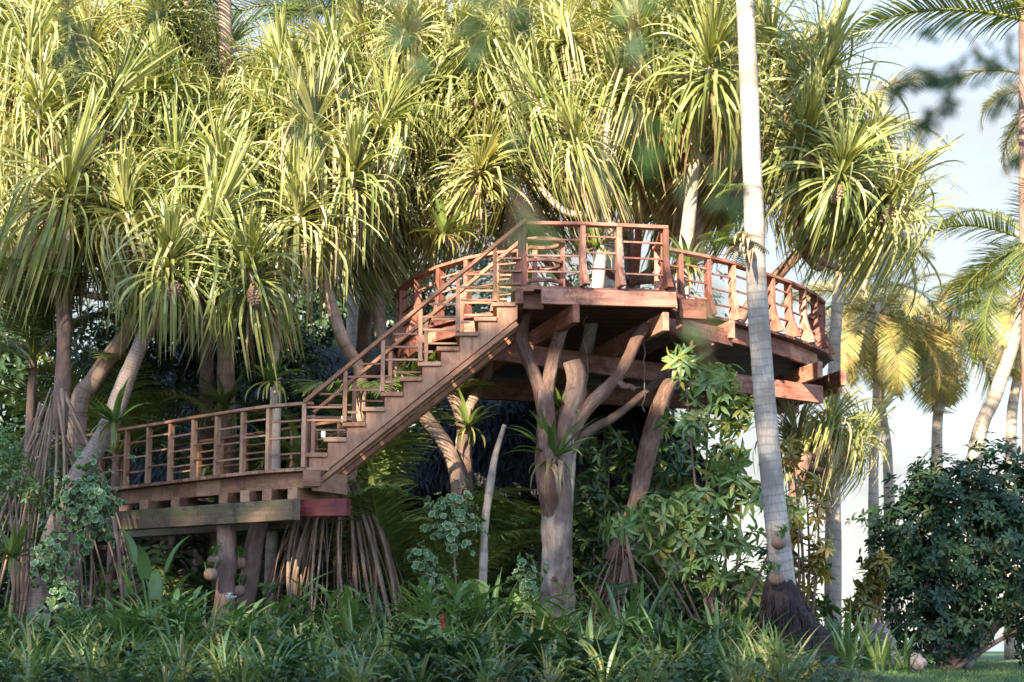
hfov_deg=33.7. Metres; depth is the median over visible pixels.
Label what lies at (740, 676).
lily clump
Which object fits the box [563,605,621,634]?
lily clump
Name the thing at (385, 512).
young palm
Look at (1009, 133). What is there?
coconut palm
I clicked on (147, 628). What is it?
blade plant
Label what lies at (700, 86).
pandanus tree
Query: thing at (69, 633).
lily clump
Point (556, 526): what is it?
forked tree
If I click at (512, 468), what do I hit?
hedge
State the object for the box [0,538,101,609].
shrub
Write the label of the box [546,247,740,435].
shade tree
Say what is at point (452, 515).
variegated shrub
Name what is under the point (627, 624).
ginger plant
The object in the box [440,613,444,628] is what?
red ginger
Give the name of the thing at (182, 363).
shade tree
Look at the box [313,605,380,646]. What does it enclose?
blade plant
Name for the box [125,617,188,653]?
shrub
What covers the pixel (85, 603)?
shrub
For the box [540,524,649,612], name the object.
shrub
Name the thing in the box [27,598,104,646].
shrub
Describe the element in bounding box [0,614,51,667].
shrub
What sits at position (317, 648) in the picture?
blade plant
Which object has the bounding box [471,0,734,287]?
coconut palm
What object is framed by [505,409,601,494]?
nest fern
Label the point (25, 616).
blade plant
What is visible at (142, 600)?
shrub
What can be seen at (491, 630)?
lily clump
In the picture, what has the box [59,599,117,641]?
lily clump
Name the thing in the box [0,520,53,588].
nest fern
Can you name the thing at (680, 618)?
lily clump
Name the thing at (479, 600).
ginger plant
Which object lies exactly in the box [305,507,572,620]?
young palm
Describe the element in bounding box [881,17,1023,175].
leafy twig
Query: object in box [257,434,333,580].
understorey shrub
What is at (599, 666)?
lily clump
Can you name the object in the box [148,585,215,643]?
ginger plant
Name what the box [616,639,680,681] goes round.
lily clump
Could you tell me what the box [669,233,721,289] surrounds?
nest fern
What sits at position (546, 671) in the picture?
lily clump
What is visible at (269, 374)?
nest fern
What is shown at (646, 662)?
ground cover
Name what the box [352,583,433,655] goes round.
blade plant
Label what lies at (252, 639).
lily clump
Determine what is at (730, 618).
blade plant
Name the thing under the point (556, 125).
pandanus tree
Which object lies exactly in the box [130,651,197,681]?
lily clump
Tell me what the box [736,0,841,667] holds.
coconut palm
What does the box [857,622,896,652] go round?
rock
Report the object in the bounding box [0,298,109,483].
shade tree
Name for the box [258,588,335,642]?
shrub
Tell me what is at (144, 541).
shrub
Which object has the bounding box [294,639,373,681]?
lily clump
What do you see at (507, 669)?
lily clump
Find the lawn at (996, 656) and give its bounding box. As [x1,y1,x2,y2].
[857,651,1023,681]
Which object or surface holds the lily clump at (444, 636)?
on the soil
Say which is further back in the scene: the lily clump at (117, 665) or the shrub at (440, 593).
the shrub at (440, 593)
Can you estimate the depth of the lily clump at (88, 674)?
15.55 m
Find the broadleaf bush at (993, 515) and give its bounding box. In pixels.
[845,431,1023,669]
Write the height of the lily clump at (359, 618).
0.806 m
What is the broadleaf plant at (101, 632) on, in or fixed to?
on the soil
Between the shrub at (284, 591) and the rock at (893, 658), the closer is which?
the rock at (893, 658)
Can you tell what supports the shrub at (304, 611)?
on the soil
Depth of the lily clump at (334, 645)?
17.34 m
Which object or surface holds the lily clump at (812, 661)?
on the soil
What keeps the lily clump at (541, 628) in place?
on the soil
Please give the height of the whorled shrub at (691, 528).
4.100 m
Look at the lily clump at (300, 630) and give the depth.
19.03 m
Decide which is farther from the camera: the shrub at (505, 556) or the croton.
the shrub at (505, 556)
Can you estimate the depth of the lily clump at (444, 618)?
19.12 m
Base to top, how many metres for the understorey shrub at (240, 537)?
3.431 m
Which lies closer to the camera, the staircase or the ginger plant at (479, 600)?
the ginger plant at (479, 600)
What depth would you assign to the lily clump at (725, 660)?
16.14 m
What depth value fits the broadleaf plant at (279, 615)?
19.17 m
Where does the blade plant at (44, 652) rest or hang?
on the soil
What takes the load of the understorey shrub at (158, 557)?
on the soil
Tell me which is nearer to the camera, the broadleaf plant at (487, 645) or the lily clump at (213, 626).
the broadleaf plant at (487, 645)
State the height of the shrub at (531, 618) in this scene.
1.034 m
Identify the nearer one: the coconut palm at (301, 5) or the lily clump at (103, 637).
the lily clump at (103, 637)
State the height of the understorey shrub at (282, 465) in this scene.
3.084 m
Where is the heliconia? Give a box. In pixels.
[114,528,192,624]
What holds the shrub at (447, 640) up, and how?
on the soil
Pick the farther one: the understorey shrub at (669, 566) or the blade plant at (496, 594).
the understorey shrub at (669, 566)
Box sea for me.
[858,637,1023,650]
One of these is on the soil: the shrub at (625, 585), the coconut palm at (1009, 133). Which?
the shrub at (625, 585)
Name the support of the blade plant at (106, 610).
on the soil
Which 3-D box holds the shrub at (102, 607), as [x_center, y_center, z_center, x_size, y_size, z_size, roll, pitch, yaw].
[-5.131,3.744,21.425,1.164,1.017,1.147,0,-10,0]
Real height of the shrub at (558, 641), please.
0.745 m
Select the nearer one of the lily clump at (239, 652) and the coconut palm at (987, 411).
the lily clump at (239, 652)
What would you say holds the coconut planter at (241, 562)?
attached to the trunk post at (227, 568)
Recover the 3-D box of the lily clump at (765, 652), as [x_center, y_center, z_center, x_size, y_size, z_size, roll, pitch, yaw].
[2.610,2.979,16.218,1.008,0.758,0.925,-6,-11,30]
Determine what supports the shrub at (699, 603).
on the soil
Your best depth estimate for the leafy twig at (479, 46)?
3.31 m
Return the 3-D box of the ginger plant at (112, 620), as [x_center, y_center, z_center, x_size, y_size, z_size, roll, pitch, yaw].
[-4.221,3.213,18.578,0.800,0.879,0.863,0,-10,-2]
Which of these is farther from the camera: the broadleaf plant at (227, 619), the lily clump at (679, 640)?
the broadleaf plant at (227, 619)
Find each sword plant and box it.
[823,611,854,646]
[825,617,873,668]
[826,616,865,667]
[827,599,884,654]
[828,604,899,671]
[853,620,920,672]
[872,636,922,671]
[887,630,930,673]
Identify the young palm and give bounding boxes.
[0,253,182,611]
[0,341,252,612]
[224,349,504,574]
[271,479,540,603]
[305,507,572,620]
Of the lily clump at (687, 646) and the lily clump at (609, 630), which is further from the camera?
the lily clump at (609, 630)
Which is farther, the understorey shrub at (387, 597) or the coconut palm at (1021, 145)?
the coconut palm at (1021, 145)
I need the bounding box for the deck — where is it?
[366,221,845,413]
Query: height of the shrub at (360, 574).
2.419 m
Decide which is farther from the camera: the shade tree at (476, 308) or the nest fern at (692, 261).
the shade tree at (476, 308)
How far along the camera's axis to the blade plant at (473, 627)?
18.73 m
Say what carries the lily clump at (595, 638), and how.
on the soil
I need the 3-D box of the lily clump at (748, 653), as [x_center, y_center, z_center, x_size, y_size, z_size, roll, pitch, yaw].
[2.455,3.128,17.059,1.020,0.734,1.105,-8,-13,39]
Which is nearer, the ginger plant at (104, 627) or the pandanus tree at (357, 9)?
the ginger plant at (104, 627)
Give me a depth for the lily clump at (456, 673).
16.20 m
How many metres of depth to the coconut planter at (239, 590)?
21.64 m
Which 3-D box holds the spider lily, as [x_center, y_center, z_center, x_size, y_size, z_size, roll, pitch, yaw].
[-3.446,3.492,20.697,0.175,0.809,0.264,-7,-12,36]
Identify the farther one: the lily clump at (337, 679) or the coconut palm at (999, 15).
the coconut palm at (999, 15)
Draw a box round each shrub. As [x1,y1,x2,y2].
[0,425,50,634]
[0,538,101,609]
[0,572,9,611]
[0,602,27,633]
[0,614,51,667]
[16,521,82,627]
[16,622,80,678]
[21,445,90,608]
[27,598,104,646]
[38,445,134,643]
[45,580,83,615]
[53,544,125,614]
[60,595,121,633]
[65,610,118,644]
[79,599,116,609]
[86,541,212,615]
[96,596,158,626]
[100,538,176,607]
[106,534,241,611]
[111,622,155,648]
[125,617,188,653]
[133,626,220,681]
[145,576,214,620]
[162,596,201,614]
[163,605,210,624]
[171,536,264,609]
[183,430,264,546]
[199,589,266,623]
[226,613,314,681]
[235,528,332,612]
[250,582,305,634]
[251,451,311,582]
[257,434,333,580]
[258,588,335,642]
[293,595,338,631]
[297,615,339,656]
[313,561,344,615]
[315,576,402,628]
[317,629,386,681]
[330,526,413,613]
[353,579,414,615]
[384,591,465,642]
[390,612,463,653]
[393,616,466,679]
[403,540,437,581]
[405,477,504,615]
[408,532,506,600]
[408,561,457,615]
[445,627,509,681]
[461,579,478,612]
[473,480,541,586]
[476,506,538,592]
[487,548,540,606]
[490,575,588,629]
[498,602,555,643]
[500,552,548,610]
[509,522,541,585]
[521,493,651,601]
[535,629,580,681]
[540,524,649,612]
[572,425,701,609]
[575,580,622,625]
[575,589,621,630]
[585,622,625,646]
[595,597,629,607]
[600,342,810,631]
[600,461,699,609]
[601,581,678,635]
[602,560,672,626]
[613,617,698,681]
[648,597,691,628]
[649,549,711,620]
[668,580,759,635]
[674,575,760,629]
[678,632,734,681]
[707,619,751,656]
[719,524,768,608]
[761,541,865,639]
[809,594,844,643]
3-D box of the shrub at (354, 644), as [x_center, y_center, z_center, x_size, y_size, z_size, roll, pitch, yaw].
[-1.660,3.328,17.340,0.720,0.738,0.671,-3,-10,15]
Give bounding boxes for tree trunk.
[478,424,506,624]
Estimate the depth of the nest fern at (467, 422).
24.70 m
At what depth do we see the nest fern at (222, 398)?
24.82 m
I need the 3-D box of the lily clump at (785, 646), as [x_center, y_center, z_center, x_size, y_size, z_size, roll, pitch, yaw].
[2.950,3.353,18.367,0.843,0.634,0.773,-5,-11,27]
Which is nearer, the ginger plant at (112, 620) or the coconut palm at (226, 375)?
the ginger plant at (112, 620)
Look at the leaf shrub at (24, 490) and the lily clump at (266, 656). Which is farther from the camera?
the leaf shrub at (24, 490)
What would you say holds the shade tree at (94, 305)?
on the lawn at (996, 656)
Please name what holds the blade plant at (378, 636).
on the soil
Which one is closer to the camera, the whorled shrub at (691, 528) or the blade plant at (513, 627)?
the blade plant at (513, 627)
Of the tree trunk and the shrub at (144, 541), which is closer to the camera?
the tree trunk
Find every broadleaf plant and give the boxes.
[84,639,155,680]
[92,623,125,650]
[138,614,180,635]
[204,615,260,643]
[260,629,316,681]
[263,613,302,642]
[333,631,376,649]
[377,623,457,680]
[390,612,428,646]
[428,633,502,681]
[460,627,523,671]
[493,626,565,681]
[554,630,626,681]
[604,640,643,681]
[611,623,697,654]
[660,619,747,653]
[687,618,736,630]
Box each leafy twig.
[49,0,166,100]
[283,0,556,299]
[380,0,536,90]
[573,0,751,387]
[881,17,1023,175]
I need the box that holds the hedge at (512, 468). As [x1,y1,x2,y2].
[3,349,718,616]
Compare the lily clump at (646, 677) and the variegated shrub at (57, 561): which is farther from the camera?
the variegated shrub at (57, 561)
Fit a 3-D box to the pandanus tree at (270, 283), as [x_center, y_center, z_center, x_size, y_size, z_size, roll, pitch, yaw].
[-3.336,-0.072,22.943,3.212,8.701,3.750,6,-12,-31]
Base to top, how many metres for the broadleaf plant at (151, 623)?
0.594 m
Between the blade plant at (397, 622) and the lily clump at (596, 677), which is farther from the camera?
the blade plant at (397, 622)
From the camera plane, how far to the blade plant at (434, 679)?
17.07 m
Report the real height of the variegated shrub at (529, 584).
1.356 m
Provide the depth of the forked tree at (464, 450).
25.02 m
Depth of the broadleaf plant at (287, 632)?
16.80 m
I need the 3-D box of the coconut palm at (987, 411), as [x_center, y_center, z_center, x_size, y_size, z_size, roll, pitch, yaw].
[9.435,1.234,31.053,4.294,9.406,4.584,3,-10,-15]
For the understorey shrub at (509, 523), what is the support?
on the soil
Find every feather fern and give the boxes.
[698,224,768,266]
[708,183,757,197]
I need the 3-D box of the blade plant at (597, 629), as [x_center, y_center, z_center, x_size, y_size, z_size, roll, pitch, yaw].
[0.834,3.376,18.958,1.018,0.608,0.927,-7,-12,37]
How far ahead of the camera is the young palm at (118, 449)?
25.05 m
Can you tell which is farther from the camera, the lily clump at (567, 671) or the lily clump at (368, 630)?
the lily clump at (368, 630)
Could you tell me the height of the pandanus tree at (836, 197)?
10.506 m
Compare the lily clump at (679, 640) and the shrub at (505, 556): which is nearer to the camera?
the lily clump at (679, 640)
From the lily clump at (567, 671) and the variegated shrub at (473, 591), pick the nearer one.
the lily clump at (567, 671)
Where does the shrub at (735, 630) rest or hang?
on the soil
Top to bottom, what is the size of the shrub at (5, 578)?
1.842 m
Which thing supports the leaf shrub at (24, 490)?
on the soil
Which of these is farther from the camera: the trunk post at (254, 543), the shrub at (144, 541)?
the shrub at (144, 541)
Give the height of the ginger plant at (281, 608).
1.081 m
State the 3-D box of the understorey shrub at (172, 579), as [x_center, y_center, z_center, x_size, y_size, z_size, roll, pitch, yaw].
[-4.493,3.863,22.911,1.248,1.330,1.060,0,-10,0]
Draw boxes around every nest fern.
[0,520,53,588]
[76,376,164,450]
[191,361,263,434]
[230,410,301,469]
[237,346,304,403]
[248,410,336,469]
[408,188,490,255]
[435,388,500,446]
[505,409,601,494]
[533,386,587,415]
[565,207,627,266]
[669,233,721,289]
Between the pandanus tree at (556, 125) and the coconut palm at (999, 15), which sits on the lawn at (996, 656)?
the coconut palm at (999, 15)
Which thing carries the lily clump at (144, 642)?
on the soil
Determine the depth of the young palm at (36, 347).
23.99 m
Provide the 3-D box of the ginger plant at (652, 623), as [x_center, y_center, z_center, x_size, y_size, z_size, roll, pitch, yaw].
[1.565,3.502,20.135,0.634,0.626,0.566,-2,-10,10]
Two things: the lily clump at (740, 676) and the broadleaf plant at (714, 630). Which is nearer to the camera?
the lily clump at (740, 676)
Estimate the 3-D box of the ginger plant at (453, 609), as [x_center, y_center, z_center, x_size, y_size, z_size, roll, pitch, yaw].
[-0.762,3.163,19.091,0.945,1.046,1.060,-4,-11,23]
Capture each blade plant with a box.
[0,598,42,642]
[0,618,76,681]
[2,609,79,646]
[6,637,60,667]
[33,615,96,649]
[67,640,141,674]
[78,596,143,627]
[95,619,157,648]
[116,611,175,644]
[126,593,200,624]
[140,608,218,651]
[163,590,233,648]
[175,625,237,681]
[197,604,262,639]
[260,609,328,626]
[260,622,338,658]
[298,628,354,681]
[309,606,352,650]
[313,596,383,649]
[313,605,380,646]
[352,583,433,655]
[352,626,429,671]
[363,600,447,636]
[382,618,444,668]
[426,636,462,681]
[443,611,503,641]
[446,568,538,645]
[448,631,506,680]
[486,605,550,666]
[500,614,537,640]
[533,608,616,681]
[562,570,669,640]
[569,616,635,643]
[597,628,669,681]
[609,602,688,651]
[620,571,682,630]
[644,632,699,678]
[653,616,719,636]
[678,591,751,644]
[684,621,743,681]
[700,609,790,655]
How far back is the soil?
18.36 m
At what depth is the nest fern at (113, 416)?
21.98 m
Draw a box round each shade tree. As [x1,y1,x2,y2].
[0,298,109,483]
[0,397,105,606]
[1,342,58,599]
[36,288,216,606]
[85,240,289,348]
[113,275,304,601]
[213,305,347,585]
[237,171,461,431]
[391,202,617,376]
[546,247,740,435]
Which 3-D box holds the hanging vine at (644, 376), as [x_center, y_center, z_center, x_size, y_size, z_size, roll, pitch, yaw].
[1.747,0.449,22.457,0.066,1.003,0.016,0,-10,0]
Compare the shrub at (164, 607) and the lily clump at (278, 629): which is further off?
the shrub at (164, 607)
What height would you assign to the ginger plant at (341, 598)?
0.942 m
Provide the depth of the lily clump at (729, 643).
18.92 m
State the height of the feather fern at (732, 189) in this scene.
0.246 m
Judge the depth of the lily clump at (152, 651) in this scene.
17.20 m
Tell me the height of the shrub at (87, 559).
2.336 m
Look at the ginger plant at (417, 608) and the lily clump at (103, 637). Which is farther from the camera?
the ginger plant at (417, 608)
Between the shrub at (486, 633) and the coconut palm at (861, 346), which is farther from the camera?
the coconut palm at (861, 346)
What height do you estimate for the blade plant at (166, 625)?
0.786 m
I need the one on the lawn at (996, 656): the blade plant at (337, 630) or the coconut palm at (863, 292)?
the coconut palm at (863, 292)
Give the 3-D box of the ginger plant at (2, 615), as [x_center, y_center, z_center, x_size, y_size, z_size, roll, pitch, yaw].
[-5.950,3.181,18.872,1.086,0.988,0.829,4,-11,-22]
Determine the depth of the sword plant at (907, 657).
20.98 m
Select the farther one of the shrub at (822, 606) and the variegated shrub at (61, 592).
the shrub at (822, 606)
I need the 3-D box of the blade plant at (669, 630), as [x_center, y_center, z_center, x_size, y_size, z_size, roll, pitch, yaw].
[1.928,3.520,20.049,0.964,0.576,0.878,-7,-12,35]
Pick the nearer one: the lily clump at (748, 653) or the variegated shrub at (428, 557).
the lily clump at (748, 653)
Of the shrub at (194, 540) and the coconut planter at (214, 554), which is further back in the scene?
the shrub at (194, 540)
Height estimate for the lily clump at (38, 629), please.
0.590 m
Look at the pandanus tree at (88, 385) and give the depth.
24.02 m
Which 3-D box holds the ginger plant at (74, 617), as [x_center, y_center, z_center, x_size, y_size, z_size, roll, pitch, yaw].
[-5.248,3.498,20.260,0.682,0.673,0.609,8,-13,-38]
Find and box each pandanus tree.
[0,0,192,633]
[0,0,294,619]
[20,0,235,614]
[27,119,300,627]
[148,49,393,605]
[227,0,454,635]
[244,0,548,578]
[326,0,534,573]
[432,0,682,520]
[454,0,881,296]
[558,0,801,620]
[582,0,966,630]
[748,372,898,562]
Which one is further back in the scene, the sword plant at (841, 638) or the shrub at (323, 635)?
the sword plant at (841, 638)
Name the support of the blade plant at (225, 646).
on the soil
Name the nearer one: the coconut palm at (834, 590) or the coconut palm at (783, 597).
the coconut palm at (783, 597)
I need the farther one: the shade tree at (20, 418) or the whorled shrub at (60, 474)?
the shade tree at (20, 418)
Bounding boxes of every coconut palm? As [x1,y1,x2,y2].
[179,0,342,616]
[212,0,449,348]
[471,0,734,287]
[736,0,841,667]
[764,66,953,631]
[777,271,968,623]
[796,242,943,654]
[843,0,1023,52]
[845,276,1012,649]
[915,176,1023,642]
[916,265,1020,658]
[946,66,1018,180]
[1018,5,1023,501]
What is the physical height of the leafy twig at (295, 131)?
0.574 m
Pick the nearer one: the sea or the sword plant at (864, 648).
the sword plant at (864, 648)
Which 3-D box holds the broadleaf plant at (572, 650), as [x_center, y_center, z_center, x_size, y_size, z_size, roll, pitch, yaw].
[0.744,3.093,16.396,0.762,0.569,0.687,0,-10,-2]
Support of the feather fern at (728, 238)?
attached to the coconut palm at (783, 597)
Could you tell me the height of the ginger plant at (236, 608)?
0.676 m
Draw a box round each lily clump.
[0,615,60,649]
[0,617,69,681]
[0,618,82,659]
[0,619,75,669]
[1,639,71,681]
[2,635,33,681]
[24,605,113,675]
[39,613,110,647]
[45,627,119,681]
[46,625,141,681]
[51,626,154,662]
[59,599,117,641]
[60,624,157,681]
[79,614,186,679]
[92,602,189,640]
[123,624,192,671]
[129,636,186,681]
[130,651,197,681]
[140,632,219,681]
[141,623,233,681]
[162,594,239,636]
[172,625,246,662]
[181,605,246,668]
[186,619,278,676]
[186,633,282,681]
[194,635,284,681]
[205,611,299,672]
[209,624,311,681]
[230,610,315,653]
[258,645,317,681]
[273,614,335,644]
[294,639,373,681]
[296,643,361,681]
[308,611,380,667]
[318,597,399,637]
[319,632,394,669]
[328,639,393,681]
[333,640,392,681]
[334,614,406,663]
[336,608,442,678]
[373,632,468,681]
[384,613,483,681]
[398,597,497,636]
[407,610,491,681]
[421,614,481,646]
[432,633,519,681]
[454,615,515,656]
[467,628,533,681]
[511,597,584,630]
[512,611,571,676]
[512,645,570,681]
[531,642,587,681]
[543,632,583,680]
[545,622,612,678]
[548,635,620,681]
[550,617,635,658]
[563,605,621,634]
[568,627,664,681]
[593,615,624,646]
[596,641,676,681]
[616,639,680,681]
[627,620,704,681]
[631,612,693,660]
[635,621,726,679]
[649,600,699,630]
[677,620,747,677]
[682,634,773,681]
[700,641,766,681]
[704,597,771,647]
[708,616,808,681]
[708,617,761,666]
[728,617,832,681]
[737,615,800,678]
[740,621,839,681]
[750,623,814,662]
[753,618,805,653]
[778,631,826,681]
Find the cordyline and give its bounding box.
[841,546,896,627]
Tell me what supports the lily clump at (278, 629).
on the soil
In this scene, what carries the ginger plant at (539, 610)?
on the soil
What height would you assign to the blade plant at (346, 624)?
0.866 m
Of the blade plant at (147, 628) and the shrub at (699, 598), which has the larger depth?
the shrub at (699, 598)
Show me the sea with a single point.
(999, 646)
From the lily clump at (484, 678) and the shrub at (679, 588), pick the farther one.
the shrub at (679, 588)
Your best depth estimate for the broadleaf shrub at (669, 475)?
24.10 m
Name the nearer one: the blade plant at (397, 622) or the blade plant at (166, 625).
the blade plant at (166, 625)
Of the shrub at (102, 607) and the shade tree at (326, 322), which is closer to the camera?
the shrub at (102, 607)
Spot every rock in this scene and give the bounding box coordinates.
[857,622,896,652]
[884,650,903,669]
[909,652,926,671]
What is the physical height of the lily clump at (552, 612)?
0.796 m
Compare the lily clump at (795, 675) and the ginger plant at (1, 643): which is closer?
the lily clump at (795, 675)
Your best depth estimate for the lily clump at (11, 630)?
18.40 m
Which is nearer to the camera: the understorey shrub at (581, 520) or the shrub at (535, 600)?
the shrub at (535, 600)
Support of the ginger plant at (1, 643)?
on the soil
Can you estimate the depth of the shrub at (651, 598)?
26.00 m
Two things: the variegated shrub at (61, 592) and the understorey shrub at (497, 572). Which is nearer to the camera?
the variegated shrub at (61, 592)
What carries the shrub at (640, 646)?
on the soil
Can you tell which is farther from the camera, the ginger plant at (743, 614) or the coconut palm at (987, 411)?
the coconut palm at (987, 411)
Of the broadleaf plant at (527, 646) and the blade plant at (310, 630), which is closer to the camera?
the broadleaf plant at (527, 646)
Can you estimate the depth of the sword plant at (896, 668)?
21.55 m
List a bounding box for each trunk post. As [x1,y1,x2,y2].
[212,524,237,648]
[236,522,267,610]
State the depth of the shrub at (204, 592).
22.25 m
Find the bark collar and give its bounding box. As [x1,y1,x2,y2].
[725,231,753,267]
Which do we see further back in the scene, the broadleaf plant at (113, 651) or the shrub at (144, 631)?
the shrub at (144, 631)
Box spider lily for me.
[222,593,237,608]
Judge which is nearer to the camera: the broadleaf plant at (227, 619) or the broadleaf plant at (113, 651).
the broadleaf plant at (113, 651)
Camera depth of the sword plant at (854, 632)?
22.20 m
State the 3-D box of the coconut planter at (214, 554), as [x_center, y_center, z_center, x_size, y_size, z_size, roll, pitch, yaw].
[-3.750,2.713,21.443,0.251,0.336,0.289,0,-10,0]
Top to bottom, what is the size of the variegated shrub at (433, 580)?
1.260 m
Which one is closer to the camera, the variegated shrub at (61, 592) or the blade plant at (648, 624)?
the blade plant at (648, 624)
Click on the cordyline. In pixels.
(865, 594)
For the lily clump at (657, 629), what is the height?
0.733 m
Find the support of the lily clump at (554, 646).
on the soil
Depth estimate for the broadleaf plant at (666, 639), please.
17.70 m
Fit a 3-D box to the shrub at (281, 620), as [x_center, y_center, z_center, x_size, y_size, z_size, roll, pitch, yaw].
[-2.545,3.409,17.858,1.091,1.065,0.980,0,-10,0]
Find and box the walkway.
[82,401,356,538]
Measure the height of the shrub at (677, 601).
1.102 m
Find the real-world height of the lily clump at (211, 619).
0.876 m
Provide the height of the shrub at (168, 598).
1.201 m
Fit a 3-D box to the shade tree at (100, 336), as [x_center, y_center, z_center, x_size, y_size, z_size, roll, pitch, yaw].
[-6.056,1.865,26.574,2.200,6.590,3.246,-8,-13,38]
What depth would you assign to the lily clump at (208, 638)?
18.29 m
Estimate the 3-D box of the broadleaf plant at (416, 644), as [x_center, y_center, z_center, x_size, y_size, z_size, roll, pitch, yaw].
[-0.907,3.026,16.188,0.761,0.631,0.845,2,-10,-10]
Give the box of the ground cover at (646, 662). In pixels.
[0,629,892,681]
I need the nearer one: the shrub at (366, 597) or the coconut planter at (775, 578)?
the coconut planter at (775, 578)
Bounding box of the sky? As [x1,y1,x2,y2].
[0,0,1023,634]
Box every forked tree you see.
[436,353,493,576]
[515,309,666,631]
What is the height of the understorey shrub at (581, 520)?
2.514 m
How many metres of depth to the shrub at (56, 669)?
18.22 m
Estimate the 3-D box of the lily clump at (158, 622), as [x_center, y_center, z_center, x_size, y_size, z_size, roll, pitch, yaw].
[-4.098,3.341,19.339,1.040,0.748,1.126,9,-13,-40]
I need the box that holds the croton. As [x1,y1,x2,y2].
[780,429,836,623]
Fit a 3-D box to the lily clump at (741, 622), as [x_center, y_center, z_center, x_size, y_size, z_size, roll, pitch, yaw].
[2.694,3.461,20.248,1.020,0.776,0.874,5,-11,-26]
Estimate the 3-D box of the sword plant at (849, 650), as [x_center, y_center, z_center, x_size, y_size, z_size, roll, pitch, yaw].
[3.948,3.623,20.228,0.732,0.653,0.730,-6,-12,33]
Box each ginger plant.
[0,582,26,628]
[0,628,21,667]
[47,605,103,640]
[86,609,120,640]
[97,594,169,648]
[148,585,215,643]
[211,597,280,648]
[214,604,261,634]
[267,570,336,634]
[311,594,368,639]
[314,582,385,631]
[382,583,444,637]
[403,572,488,642]
[441,575,515,637]
[488,589,550,631]
[522,569,599,647]
[546,609,596,644]
[616,608,662,635]
[616,619,645,641]
[700,597,756,646]
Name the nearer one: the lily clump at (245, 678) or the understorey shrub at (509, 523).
the lily clump at (245, 678)
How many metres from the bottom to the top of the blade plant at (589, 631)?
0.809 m
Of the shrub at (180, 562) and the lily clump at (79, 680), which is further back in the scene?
the shrub at (180, 562)
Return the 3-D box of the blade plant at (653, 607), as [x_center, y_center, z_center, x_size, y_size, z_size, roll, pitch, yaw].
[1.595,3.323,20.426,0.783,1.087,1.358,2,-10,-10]
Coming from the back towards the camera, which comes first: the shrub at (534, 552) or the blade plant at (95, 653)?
the shrub at (534, 552)
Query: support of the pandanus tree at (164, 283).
on the soil
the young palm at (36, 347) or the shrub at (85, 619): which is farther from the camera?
the young palm at (36, 347)
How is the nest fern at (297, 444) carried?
attached to the pandanus tree at (359, 150)
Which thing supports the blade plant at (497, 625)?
on the soil
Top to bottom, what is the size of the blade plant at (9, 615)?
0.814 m
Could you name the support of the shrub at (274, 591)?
on the soil
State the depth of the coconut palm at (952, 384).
41.08 m
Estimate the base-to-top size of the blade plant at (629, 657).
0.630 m
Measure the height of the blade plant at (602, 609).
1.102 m
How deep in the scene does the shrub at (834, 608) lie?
22.46 m
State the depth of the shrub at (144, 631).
18.83 m
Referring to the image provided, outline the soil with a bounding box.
[0,663,896,681]
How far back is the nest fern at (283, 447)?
24.26 m
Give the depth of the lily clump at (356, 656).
16.56 m
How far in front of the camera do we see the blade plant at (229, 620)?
18.96 m
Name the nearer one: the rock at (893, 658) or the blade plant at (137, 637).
the blade plant at (137, 637)
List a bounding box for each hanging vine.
[582,316,588,397]
[641,343,645,411]
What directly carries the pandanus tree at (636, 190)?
on the lawn at (996, 656)
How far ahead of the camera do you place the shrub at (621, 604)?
23.39 m
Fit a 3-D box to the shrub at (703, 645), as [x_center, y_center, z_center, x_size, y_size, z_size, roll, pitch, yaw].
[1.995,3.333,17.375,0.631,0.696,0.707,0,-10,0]
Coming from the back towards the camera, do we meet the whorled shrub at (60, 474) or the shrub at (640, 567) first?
the shrub at (640, 567)
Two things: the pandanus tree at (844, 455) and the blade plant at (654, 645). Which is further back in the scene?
the pandanus tree at (844, 455)
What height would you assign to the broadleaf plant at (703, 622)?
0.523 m
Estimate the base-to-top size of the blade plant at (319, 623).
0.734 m
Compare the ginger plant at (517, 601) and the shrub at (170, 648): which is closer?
the shrub at (170, 648)
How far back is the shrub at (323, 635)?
19.06 m
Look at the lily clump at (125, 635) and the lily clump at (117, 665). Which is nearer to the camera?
the lily clump at (117, 665)
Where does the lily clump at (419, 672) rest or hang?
on the soil
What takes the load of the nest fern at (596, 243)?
attached to the pandanus tree at (556, 125)
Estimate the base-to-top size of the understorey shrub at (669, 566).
2.897 m
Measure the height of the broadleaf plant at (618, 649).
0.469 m
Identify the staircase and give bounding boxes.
[301,218,533,483]
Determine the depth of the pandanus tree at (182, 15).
26.06 m
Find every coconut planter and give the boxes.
[198,558,223,580]
[207,542,224,567]
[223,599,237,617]
[232,574,247,596]
[235,545,248,569]
[755,560,782,585]
[771,523,788,549]
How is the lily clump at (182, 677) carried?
on the soil
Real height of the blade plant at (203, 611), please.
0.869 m
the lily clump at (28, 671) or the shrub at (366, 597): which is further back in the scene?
the shrub at (366, 597)
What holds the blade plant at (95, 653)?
on the soil
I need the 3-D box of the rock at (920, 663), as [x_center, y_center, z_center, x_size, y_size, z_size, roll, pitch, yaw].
[5.516,4.385,23.091,0.320,0.264,0.230,0,-10,0]
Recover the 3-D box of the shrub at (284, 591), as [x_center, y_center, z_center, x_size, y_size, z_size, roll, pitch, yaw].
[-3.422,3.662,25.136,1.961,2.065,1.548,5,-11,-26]
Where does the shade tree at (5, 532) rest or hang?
on the soil
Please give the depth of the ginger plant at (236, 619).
18.42 m
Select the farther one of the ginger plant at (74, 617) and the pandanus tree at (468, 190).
the pandanus tree at (468, 190)

